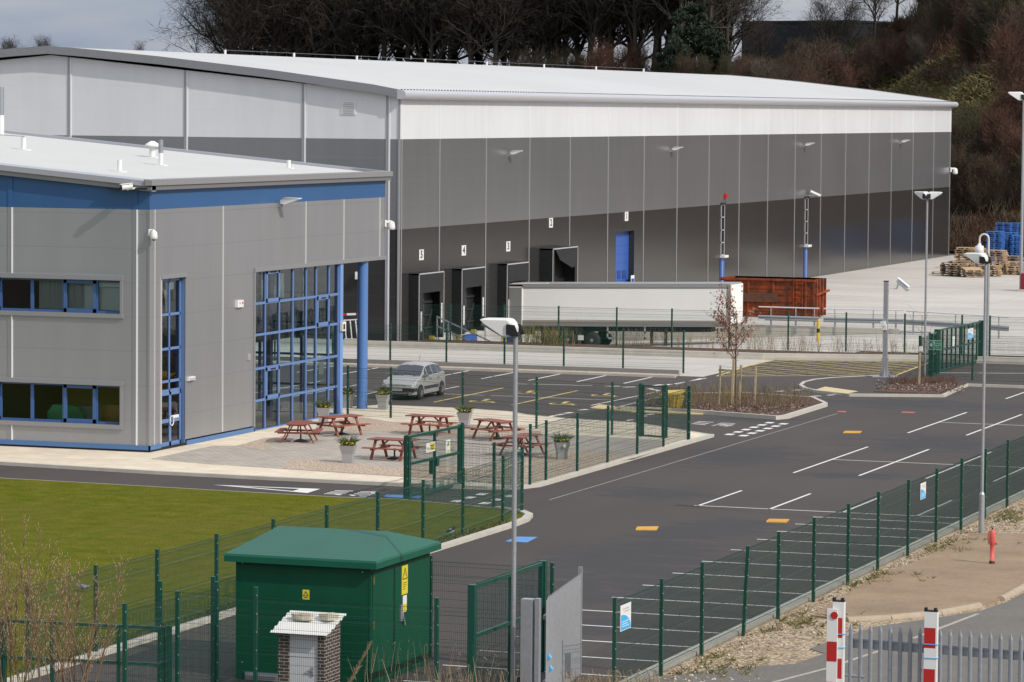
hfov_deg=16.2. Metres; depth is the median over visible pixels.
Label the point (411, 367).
parked car
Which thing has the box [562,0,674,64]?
bare tree
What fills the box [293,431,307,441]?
parasol base
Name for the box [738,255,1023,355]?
concrete yard
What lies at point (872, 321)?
crash barrier
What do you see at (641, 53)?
hillside shrub
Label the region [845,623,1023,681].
palisade fence
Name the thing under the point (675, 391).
grit bin
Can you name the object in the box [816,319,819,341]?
bollard
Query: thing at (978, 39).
hillside shrub
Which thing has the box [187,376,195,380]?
bulkhead light
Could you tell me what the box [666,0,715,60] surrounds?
evergreen tree
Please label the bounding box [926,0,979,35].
hillside shrub
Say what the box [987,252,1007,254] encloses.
pallet
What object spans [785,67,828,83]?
hillside shrub
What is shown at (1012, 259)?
pallet
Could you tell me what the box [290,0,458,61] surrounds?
bare tree
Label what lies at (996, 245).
pallet
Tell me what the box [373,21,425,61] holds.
bare tree
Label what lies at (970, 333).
fence sign
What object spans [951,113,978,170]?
hillside shrub
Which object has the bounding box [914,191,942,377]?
lamp post
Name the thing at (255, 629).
fence
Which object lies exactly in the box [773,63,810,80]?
hillside shrub
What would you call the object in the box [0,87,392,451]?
office building
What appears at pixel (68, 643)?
willow bush
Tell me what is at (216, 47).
bare tree
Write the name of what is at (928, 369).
fence
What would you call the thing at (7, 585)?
willow bush
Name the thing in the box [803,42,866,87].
hillside shrub
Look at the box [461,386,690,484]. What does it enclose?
fence
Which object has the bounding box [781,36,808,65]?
hillside shrub
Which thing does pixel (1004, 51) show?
hillside shrub
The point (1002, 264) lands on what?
pallet
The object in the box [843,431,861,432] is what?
drain cover
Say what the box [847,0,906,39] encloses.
bare tree
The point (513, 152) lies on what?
wall light
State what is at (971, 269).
pallet
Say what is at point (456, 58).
bare tree
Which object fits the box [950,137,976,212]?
hillside shrub
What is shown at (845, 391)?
tactile paving
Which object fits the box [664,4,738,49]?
bare tree
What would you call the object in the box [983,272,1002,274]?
pallet
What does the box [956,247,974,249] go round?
pallet
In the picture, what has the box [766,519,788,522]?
drain cover
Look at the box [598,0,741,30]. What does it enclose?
bare tree
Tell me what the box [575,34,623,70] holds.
hillside shrub
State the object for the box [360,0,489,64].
bare tree
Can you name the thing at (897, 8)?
bare tree
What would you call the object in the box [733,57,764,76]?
hillside shrub
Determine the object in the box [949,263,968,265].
pallet
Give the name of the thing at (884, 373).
camera pole
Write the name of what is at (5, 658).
fence
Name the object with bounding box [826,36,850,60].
hillside shrub
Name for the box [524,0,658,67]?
bare tree
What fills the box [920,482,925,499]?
fence sign
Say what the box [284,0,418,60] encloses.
bare tree
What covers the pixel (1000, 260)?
pallet
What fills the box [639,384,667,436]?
pedestrian gate
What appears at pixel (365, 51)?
bare tree
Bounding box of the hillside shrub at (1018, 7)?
[999,0,1023,33]
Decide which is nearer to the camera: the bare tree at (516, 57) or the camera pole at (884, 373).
the camera pole at (884, 373)
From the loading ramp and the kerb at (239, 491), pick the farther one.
the loading ramp
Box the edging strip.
[619,490,1023,681]
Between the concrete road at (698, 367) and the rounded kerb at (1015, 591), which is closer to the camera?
the rounded kerb at (1015, 591)
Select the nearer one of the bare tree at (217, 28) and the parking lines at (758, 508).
the parking lines at (758, 508)
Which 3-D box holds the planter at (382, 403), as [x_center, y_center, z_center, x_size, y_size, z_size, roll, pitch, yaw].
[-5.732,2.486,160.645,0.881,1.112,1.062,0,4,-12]
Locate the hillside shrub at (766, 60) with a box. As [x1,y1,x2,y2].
[754,55,776,69]
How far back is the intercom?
157.61 m
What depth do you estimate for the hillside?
387.40 m
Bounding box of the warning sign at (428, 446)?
[426,442,434,452]
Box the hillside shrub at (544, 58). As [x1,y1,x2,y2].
[524,49,552,66]
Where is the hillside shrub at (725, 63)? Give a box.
[714,52,736,74]
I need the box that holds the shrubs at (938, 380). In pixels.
[886,373,958,384]
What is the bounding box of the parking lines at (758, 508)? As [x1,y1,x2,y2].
[255,366,1023,681]
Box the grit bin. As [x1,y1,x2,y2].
[661,390,685,407]
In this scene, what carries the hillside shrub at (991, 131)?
on the hillside
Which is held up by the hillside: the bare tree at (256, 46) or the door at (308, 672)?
the bare tree at (256, 46)
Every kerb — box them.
[0,434,713,489]
[7,506,532,681]
[9,478,490,507]
[256,338,1023,363]
[392,405,706,433]
[617,392,812,408]
[620,397,827,419]
[799,375,1023,396]
[845,583,1023,621]
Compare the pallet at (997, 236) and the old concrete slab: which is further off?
the pallet at (997, 236)
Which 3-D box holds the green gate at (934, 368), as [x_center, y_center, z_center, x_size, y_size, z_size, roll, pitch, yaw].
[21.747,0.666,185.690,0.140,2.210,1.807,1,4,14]
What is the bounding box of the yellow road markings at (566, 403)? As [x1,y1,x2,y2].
[437,360,927,404]
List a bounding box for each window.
[0,273,123,318]
[0,377,122,429]
[161,273,187,442]
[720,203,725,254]
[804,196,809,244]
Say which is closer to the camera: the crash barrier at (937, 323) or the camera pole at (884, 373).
the camera pole at (884, 373)
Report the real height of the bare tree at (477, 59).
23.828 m
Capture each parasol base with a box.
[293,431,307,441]
[334,426,348,434]
[387,448,398,459]
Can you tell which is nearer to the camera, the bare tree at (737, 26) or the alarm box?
the alarm box
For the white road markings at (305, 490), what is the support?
on the car park
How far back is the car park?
127.83 m
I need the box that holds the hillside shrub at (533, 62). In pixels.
[499,43,557,67]
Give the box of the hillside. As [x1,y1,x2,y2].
[650,0,1023,251]
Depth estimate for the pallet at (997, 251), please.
302.88 m
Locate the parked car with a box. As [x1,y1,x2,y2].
[380,354,444,399]
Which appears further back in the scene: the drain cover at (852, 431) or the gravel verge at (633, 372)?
the gravel verge at (633, 372)
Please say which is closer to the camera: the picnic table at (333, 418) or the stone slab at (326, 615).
the stone slab at (326, 615)
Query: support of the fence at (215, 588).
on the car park
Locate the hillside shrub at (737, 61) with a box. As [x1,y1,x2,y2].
[728,53,752,74]
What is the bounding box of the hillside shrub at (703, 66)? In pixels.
[691,51,715,74]
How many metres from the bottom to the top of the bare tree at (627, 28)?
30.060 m
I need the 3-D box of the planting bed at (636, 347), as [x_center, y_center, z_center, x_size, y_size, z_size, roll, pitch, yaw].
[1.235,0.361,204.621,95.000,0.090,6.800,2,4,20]
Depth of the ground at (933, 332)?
203.01 m
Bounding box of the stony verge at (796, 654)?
[645,498,1023,680]
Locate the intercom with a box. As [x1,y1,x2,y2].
[340,321,345,330]
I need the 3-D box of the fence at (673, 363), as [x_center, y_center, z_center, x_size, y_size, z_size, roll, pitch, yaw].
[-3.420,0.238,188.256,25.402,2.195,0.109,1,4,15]
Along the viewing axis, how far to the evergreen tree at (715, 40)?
406.11 m
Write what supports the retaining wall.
on the ground at (933, 332)
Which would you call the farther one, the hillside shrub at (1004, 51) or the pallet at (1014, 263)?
the hillside shrub at (1004, 51)
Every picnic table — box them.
[274,420,323,442]
[310,414,370,436]
[361,437,422,460]
[400,414,458,435]
[465,418,525,440]
[491,433,552,455]
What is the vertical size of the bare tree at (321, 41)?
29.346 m
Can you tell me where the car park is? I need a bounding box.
[0,360,1023,681]
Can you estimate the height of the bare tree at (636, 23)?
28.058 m
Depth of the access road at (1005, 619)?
89.16 m
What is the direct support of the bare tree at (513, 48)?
on the hillside
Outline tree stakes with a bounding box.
[718,359,756,404]
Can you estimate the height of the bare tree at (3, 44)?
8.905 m
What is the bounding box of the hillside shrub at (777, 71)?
[763,62,783,78]
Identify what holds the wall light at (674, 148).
attached to the warehouse
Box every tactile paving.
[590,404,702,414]
[816,387,856,393]
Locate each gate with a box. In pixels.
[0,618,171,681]
[403,424,464,499]
[467,560,547,681]
[520,567,582,681]
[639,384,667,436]
[930,331,937,376]
[934,320,982,372]
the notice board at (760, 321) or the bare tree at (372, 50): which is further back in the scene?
the bare tree at (372, 50)
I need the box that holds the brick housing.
[270,610,345,681]
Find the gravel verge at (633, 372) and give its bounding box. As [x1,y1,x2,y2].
[256,356,679,377]
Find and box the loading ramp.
[529,333,927,352]
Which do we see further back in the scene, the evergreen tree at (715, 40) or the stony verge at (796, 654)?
the evergreen tree at (715, 40)
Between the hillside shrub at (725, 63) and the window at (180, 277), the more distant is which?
the hillside shrub at (725, 63)
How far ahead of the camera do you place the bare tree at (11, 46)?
779.38 m
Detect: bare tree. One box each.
[0,37,16,48]
[3,34,25,48]
[24,36,52,46]
[39,35,51,45]
[130,40,146,50]
[141,0,271,54]
[165,0,375,57]
[168,4,302,55]
[172,0,268,52]
[174,0,283,55]
[186,0,302,55]
[195,0,356,56]
[213,0,369,57]
[224,0,320,56]
[245,0,381,59]
[258,4,371,58]
[260,25,380,58]
[278,0,398,59]
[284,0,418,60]
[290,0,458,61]
[298,0,462,61]
[327,0,437,60]
[341,0,493,62]
[349,9,391,59]
[359,27,412,59]
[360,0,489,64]
[362,0,492,63]
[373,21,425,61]
[379,39,490,62]
[380,29,438,61]
[389,20,466,62]
[396,18,492,64]
[404,0,546,65]
[409,0,575,65]
[416,0,474,59]
[421,21,515,64]
[425,7,454,62]
[437,0,577,64]
[453,24,541,65]
[456,0,620,65]
[462,0,595,65]
[464,5,531,64]
[481,2,586,58]
[485,39,586,67]
[505,0,643,67]
[517,1,670,61]
[521,0,647,61]
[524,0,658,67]
[550,1,670,53]
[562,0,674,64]
[574,1,668,67]
[577,0,720,69]
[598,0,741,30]
[604,16,671,52]
[614,0,686,71]
[616,21,665,59]
[617,0,672,57]
[664,0,753,28]
[664,0,787,36]
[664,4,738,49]
[668,0,748,58]
[672,0,775,33]
[679,0,755,43]
[686,0,764,48]
[729,0,800,58]
[737,17,784,63]
[794,0,855,51]
[810,0,887,59]
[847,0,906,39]
[885,0,920,22]
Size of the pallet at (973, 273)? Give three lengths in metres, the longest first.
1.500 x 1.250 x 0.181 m
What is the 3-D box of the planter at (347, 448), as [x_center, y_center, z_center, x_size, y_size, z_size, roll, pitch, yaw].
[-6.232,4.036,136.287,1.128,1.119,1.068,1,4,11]
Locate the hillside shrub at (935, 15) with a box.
[901,0,970,50]
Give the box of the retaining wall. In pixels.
[596,324,900,340]
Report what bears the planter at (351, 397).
on the pavement
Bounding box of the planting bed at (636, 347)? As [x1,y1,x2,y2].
[406,339,912,354]
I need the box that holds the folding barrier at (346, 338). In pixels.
[343,313,356,339]
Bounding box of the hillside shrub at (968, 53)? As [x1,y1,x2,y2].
[943,5,985,68]
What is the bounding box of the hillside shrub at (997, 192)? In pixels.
[982,162,1017,212]
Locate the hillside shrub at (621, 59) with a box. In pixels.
[606,39,644,70]
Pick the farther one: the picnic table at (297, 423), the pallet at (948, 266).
the pallet at (948, 266)
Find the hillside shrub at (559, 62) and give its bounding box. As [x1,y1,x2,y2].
[544,44,589,68]
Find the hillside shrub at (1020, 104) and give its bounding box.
[1001,77,1023,126]
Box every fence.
[25,435,523,672]
[122,576,236,681]
[157,581,438,681]
[256,322,684,372]
[346,365,641,434]
[408,303,1023,354]
[429,555,554,658]
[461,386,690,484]
[612,436,1023,681]
[665,385,688,439]
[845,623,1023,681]
[918,333,930,376]
[919,336,1022,381]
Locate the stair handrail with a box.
[436,316,489,340]
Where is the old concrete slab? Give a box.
[811,533,1023,618]
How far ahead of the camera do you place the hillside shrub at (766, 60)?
413.77 m
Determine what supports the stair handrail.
on the ground at (933, 332)
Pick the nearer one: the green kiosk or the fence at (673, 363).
the green kiosk
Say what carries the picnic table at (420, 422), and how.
on the block paving at (279, 455)
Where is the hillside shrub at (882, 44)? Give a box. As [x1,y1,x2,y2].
[872,35,891,70]
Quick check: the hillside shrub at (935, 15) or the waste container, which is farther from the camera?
the hillside shrub at (935, 15)
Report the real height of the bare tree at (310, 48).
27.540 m
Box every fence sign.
[620,602,630,631]
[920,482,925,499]
[968,328,972,338]
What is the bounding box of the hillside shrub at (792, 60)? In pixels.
[774,38,830,79]
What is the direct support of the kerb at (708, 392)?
on the car park
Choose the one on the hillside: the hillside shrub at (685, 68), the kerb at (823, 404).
the hillside shrub at (685, 68)
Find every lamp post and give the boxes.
[480,318,524,681]
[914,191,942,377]
[964,253,991,532]
[1008,92,1023,288]
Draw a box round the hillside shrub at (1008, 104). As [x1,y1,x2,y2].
[976,82,1023,139]
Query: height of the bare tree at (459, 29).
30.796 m
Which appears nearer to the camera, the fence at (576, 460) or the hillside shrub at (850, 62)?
the fence at (576, 460)
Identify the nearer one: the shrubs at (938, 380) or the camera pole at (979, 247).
the shrubs at (938, 380)
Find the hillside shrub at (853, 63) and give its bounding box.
[845,55,864,85]
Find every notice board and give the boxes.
[578,335,583,339]
[757,319,764,323]
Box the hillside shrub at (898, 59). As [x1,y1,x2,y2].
[881,29,914,80]
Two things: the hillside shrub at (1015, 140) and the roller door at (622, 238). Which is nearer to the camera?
the roller door at (622, 238)
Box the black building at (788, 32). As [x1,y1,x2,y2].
[742,20,891,60]
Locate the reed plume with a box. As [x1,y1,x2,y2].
[347,640,372,681]
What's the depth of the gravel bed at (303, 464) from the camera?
134.46 m
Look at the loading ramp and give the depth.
218.21 m
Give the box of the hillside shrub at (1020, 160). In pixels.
[1009,150,1021,194]
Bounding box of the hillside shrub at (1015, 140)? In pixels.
[989,120,1021,196]
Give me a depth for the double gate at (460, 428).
126.67 m
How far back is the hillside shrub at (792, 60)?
392.08 m
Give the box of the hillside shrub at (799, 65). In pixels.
[769,49,835,84]
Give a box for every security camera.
[119,183,136,189]
[148,229,157,240]
[384,220,394,230]
[808,190,820,196]
[950,167,957,174]
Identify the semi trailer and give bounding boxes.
[509,282,742,345]
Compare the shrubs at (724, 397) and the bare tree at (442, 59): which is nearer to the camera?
the shrubs at (724, 397)
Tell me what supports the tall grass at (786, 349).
on the planting bed at (636, 347)
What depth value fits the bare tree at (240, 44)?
431.74 m
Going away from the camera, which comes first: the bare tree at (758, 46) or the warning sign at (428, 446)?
the warning sign at (428, 446)
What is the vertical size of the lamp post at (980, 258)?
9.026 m
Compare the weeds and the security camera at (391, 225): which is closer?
the weeds
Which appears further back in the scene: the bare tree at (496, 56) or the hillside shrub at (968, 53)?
the bare tree at (496, 56)
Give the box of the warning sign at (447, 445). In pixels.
[446,439,449,453]
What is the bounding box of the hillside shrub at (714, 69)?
[704,51,729,74]
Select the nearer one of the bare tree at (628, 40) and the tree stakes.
the tree stakes
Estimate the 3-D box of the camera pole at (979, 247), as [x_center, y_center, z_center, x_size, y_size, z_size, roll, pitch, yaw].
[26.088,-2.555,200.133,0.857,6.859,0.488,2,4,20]
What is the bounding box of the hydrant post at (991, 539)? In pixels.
[988,527,996,563]
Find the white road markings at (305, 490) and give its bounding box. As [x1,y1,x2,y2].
[222,378,788,503]
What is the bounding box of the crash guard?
[1017,273,1023,290]
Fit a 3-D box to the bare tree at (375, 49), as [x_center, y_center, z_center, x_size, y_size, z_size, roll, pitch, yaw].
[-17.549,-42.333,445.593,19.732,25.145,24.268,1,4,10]
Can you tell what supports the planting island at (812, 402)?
on the car park
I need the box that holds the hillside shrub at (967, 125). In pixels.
[951,101,995,176]
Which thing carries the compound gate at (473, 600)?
on the car park
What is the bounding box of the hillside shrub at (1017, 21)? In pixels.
[980,0,1023,80]
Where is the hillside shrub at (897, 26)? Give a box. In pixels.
[889,16,906,32]
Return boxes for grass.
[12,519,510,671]
[347,641,499,681]
[414,664,529,681]
[516,319,580,344]
[558,669,662,681]
[610,326,928,354]
[854,47,1004,124]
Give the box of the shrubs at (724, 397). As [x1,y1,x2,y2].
[637,376,819,408]
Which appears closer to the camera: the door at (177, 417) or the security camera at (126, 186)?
the security camera at (126, 186)
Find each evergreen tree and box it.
[653,37,695,72]
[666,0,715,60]
[696,29,732,66]
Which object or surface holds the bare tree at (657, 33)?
on the hillside
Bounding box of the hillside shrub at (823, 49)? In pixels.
[795,27,850,85]
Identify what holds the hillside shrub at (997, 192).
on the hillside
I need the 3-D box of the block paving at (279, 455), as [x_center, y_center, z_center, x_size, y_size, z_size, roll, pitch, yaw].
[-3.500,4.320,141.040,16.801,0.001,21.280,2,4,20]
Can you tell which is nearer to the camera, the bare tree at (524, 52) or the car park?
the car park
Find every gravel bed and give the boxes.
[238,436,288,449]
[283,450,630,483]
[311,417,539,435]
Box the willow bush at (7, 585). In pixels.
[0,542,34,644]
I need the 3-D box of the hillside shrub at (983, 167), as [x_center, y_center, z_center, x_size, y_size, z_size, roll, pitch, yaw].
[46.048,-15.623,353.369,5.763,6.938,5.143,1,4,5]
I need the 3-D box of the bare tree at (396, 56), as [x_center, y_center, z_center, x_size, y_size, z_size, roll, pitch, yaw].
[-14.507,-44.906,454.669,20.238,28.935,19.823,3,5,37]
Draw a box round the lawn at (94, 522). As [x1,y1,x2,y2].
[0,478,523,676]
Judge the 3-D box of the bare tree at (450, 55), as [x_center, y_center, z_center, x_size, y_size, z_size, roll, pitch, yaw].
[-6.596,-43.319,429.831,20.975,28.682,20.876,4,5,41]
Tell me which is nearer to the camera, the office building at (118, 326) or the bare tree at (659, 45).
the office building at (118, 326)
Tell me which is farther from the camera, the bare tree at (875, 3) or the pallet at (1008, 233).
the bare tree at (875, 3)
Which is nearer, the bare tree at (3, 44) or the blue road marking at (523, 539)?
the blue road marking at (523, 539)
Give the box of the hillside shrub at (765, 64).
[753,55,772,75]
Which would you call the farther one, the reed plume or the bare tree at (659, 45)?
the bare tree at (659, 45)
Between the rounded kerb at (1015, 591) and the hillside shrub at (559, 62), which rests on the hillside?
the hillside shrub at (559, 62)
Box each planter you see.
[311,398,335,421]
[334,434,362,462]
[343,384,355,407]
[374,385,392,409]
[452,401,475,426]
[551,432,574,458]
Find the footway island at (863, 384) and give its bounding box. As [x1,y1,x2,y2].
[803,376,1023,393]
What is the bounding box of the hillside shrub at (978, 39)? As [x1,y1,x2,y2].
[952,0,995,64]
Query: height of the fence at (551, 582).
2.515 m
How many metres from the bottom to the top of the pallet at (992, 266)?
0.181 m
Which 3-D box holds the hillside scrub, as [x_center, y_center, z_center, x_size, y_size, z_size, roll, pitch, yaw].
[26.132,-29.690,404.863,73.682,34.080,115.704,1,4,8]
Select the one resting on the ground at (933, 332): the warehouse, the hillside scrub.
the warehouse
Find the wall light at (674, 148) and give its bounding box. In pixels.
[670,147,682,151]
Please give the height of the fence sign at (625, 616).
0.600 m
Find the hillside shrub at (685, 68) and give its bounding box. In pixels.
[668,47,698,73]
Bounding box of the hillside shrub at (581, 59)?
[567,45,590,68]
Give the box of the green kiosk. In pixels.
[224,526,440,681]
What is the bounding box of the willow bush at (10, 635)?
[0,514,67,681]
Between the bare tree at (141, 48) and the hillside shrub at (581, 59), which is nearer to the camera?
the hillside shrub at (581, 59)
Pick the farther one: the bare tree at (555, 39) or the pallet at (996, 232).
the bare tree at (555, 39)
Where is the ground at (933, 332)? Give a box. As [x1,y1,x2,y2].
[856,253,1023,357]
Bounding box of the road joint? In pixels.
[550,413,837,499]
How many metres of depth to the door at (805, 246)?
292.31 m
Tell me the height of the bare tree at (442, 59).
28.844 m
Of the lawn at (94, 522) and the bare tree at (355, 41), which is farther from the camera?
the bare tree at (355, 41)
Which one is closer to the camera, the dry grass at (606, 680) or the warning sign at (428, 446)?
the dry grass at (606, 680)
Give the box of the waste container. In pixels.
[719,276,829,316]
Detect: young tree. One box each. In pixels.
[704,279,760,403]
[911,309,930,383]
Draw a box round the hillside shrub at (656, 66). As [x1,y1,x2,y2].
[649,52,666,72]
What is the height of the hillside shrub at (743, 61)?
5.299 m
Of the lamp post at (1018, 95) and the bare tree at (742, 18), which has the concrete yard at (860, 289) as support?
the lamp post at (1018, 95)
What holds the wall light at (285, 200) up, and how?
attached to the office building at (118, 326)
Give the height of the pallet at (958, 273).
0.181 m
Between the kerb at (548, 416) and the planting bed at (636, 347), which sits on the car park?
the kerb at (548, 416)
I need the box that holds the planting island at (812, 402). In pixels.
[626,393,821,414]
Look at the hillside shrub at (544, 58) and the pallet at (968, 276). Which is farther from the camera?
the hillside shrub at (544, 58)
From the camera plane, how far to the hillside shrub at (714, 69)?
407.96 m
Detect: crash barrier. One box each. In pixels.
[758,306,818,333]
[823,308,903,333]
[906,310,1009,337]
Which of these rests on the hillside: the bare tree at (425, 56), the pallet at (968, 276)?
the bare tree at (425, 56)
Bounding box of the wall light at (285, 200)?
[278,197,301,206]
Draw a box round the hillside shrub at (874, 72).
[849,36,891,89]
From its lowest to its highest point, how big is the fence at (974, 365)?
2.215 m
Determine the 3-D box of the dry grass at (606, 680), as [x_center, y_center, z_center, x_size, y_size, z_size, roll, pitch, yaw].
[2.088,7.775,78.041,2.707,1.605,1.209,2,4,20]
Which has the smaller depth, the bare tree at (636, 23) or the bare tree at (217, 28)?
the bare tree at (636, 23)
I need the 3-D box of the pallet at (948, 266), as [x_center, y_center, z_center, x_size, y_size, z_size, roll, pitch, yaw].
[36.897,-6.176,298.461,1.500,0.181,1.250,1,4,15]
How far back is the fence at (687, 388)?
147.21 m
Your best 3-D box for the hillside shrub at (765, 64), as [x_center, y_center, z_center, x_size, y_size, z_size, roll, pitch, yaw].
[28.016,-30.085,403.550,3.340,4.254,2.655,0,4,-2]
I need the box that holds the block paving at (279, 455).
[152,429,661,484]
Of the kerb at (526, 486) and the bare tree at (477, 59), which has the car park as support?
the kerb at (526, 486)
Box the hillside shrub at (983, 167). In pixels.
[957,148,1009,216]
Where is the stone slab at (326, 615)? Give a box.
[319,612,338,620]
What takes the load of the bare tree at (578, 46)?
on the hillside
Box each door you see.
[161,390,180,446]
[289,634,317,681]
[371,554,429,681]
[615,231,628,281]
[720,255,728,281]
[804,244,811,277]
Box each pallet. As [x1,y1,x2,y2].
[947,265,967,267]
[947,272,962,274]
[948,260,968,263]
[948,274,964,276]
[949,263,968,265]
[955,249,974,251]
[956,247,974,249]
[961,267,982,271]
[962,270,982,274]
[963,274,983,277]
[980,265,1001,267]
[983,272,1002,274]
[985,250,1006,252]
[986,231,1004,233]
[986,239,1004,241]
[986,243,1004,245]
[987,235,1005,237]
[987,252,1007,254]
[990,254,1008,256]
[990,263,1006,265]
[991,259,1007,260]
[995,223,1012,224]
[996,225,1013,226]
[1000,232,1017,234]
[1006,266,1023,268]
[1007,258,1019,260]
[1008,261,1023,263]
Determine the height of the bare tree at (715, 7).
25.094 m
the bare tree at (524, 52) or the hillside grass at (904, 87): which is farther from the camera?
the bare tree at (524, 52)
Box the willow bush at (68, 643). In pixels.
[17,548,130,681]
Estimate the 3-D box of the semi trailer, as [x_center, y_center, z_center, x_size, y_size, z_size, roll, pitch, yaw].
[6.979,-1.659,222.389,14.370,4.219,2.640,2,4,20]
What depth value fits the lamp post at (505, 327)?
82.88 m
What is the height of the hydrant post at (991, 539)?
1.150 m
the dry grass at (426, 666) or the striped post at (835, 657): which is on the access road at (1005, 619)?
the striped post at (835, 657)
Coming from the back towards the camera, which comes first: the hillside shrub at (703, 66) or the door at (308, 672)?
the hillside shrub at (703, 66)
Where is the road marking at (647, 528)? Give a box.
[636,526,658,529]
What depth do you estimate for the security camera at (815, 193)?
292.24 m
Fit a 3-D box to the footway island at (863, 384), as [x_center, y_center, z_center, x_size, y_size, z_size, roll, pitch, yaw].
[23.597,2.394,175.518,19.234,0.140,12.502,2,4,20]
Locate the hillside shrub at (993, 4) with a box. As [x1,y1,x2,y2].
[955,0,1023,60]
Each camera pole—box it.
[872,277,909,377]
[975,233,989,356]
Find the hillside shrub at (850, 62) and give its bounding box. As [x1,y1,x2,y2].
[840,55,857,82]
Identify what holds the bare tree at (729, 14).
on the hillside
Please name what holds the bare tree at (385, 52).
on the hillside
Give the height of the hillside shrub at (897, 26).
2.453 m
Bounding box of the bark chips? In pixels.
[645,379,964,414]
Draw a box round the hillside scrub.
[645,0,1023,248]
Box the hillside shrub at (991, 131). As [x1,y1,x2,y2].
[969,99,1022,171]
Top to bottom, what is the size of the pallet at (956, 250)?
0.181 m
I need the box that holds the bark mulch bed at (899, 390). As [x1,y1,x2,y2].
[873,378,964,393]
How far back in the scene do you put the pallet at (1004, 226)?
342.46 m
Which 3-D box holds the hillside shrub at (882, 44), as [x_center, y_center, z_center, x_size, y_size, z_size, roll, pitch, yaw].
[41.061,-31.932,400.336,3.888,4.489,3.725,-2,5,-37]
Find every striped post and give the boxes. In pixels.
[826,597,845,681]
[923,607,938,681]
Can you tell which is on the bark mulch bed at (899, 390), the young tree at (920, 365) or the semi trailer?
the young tree at (920, 365)
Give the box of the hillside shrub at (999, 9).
[977,0,1023,31]
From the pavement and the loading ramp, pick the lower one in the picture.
the pavement
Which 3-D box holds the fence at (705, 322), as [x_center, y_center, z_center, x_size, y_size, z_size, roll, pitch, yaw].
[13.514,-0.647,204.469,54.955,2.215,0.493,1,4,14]
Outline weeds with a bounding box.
[672,508,1023,677]
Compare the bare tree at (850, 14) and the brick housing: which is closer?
the brick housing
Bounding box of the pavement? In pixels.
[0,405,705,485]
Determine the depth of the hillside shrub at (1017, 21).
370.24 m
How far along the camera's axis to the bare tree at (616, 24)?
433.87 m
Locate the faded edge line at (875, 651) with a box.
[773,613,977,681]
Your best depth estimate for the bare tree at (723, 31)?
422.77 m
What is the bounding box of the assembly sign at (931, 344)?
[927,340,941,349]
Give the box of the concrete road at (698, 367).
[256,343,772,376]
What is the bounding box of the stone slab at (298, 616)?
[291,612,312,620]
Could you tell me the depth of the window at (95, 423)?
140.82 m
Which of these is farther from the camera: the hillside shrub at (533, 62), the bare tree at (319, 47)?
the bare tree at (319, 47)
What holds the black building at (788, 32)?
on the hillside
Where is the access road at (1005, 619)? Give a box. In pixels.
[644,593,1023,681]
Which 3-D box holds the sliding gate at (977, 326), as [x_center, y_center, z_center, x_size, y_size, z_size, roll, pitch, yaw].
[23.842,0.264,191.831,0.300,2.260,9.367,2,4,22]
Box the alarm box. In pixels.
[235,300,243,307]
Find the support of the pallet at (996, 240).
on the pallet
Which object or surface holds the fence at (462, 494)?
on the lawn at (94, 522)
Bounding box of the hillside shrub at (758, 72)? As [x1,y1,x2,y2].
[746,55,778,78]
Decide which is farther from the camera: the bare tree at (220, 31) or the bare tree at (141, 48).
the bare tree at (141, 48)
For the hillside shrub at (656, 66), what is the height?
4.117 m
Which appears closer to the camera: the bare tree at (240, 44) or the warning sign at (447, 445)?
the warning sign at (447, 445)
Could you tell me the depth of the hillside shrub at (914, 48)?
394.91 m
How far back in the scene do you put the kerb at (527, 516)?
94.38 m
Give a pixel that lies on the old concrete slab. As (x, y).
(968, 576)
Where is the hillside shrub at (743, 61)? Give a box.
[734,53,760,75]
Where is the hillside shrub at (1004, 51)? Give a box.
[975,16,1023,98]
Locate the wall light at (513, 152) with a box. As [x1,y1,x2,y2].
[508,150,521,155]
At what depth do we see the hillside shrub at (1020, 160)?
352.20 m
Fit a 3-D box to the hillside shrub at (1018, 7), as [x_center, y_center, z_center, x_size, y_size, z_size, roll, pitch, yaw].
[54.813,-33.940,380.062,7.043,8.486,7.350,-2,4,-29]
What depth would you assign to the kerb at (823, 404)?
160.09 m
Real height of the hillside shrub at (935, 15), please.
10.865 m
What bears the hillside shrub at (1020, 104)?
on the hillside
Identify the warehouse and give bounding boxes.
[0,46,958,341]
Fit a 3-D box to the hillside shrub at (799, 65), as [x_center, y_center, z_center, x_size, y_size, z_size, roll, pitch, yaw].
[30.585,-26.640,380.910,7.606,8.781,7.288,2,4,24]
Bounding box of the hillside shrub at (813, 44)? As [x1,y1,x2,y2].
[804,38,821,53]
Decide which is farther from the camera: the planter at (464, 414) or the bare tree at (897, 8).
the bare tree at (897, 8)
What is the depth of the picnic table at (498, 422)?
146.30 m
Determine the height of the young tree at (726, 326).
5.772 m
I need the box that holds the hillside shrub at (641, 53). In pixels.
[623,43,655,71]
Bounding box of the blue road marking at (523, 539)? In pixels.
[385,494,536,541]
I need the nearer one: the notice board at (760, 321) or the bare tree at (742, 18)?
the notice board at (760, 321)
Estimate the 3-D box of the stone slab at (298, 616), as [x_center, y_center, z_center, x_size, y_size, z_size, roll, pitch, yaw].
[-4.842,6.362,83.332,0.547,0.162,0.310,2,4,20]
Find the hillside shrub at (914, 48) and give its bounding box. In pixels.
[902,32,931,68]
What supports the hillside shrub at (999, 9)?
on the hillside
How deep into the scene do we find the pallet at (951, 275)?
298.04 m

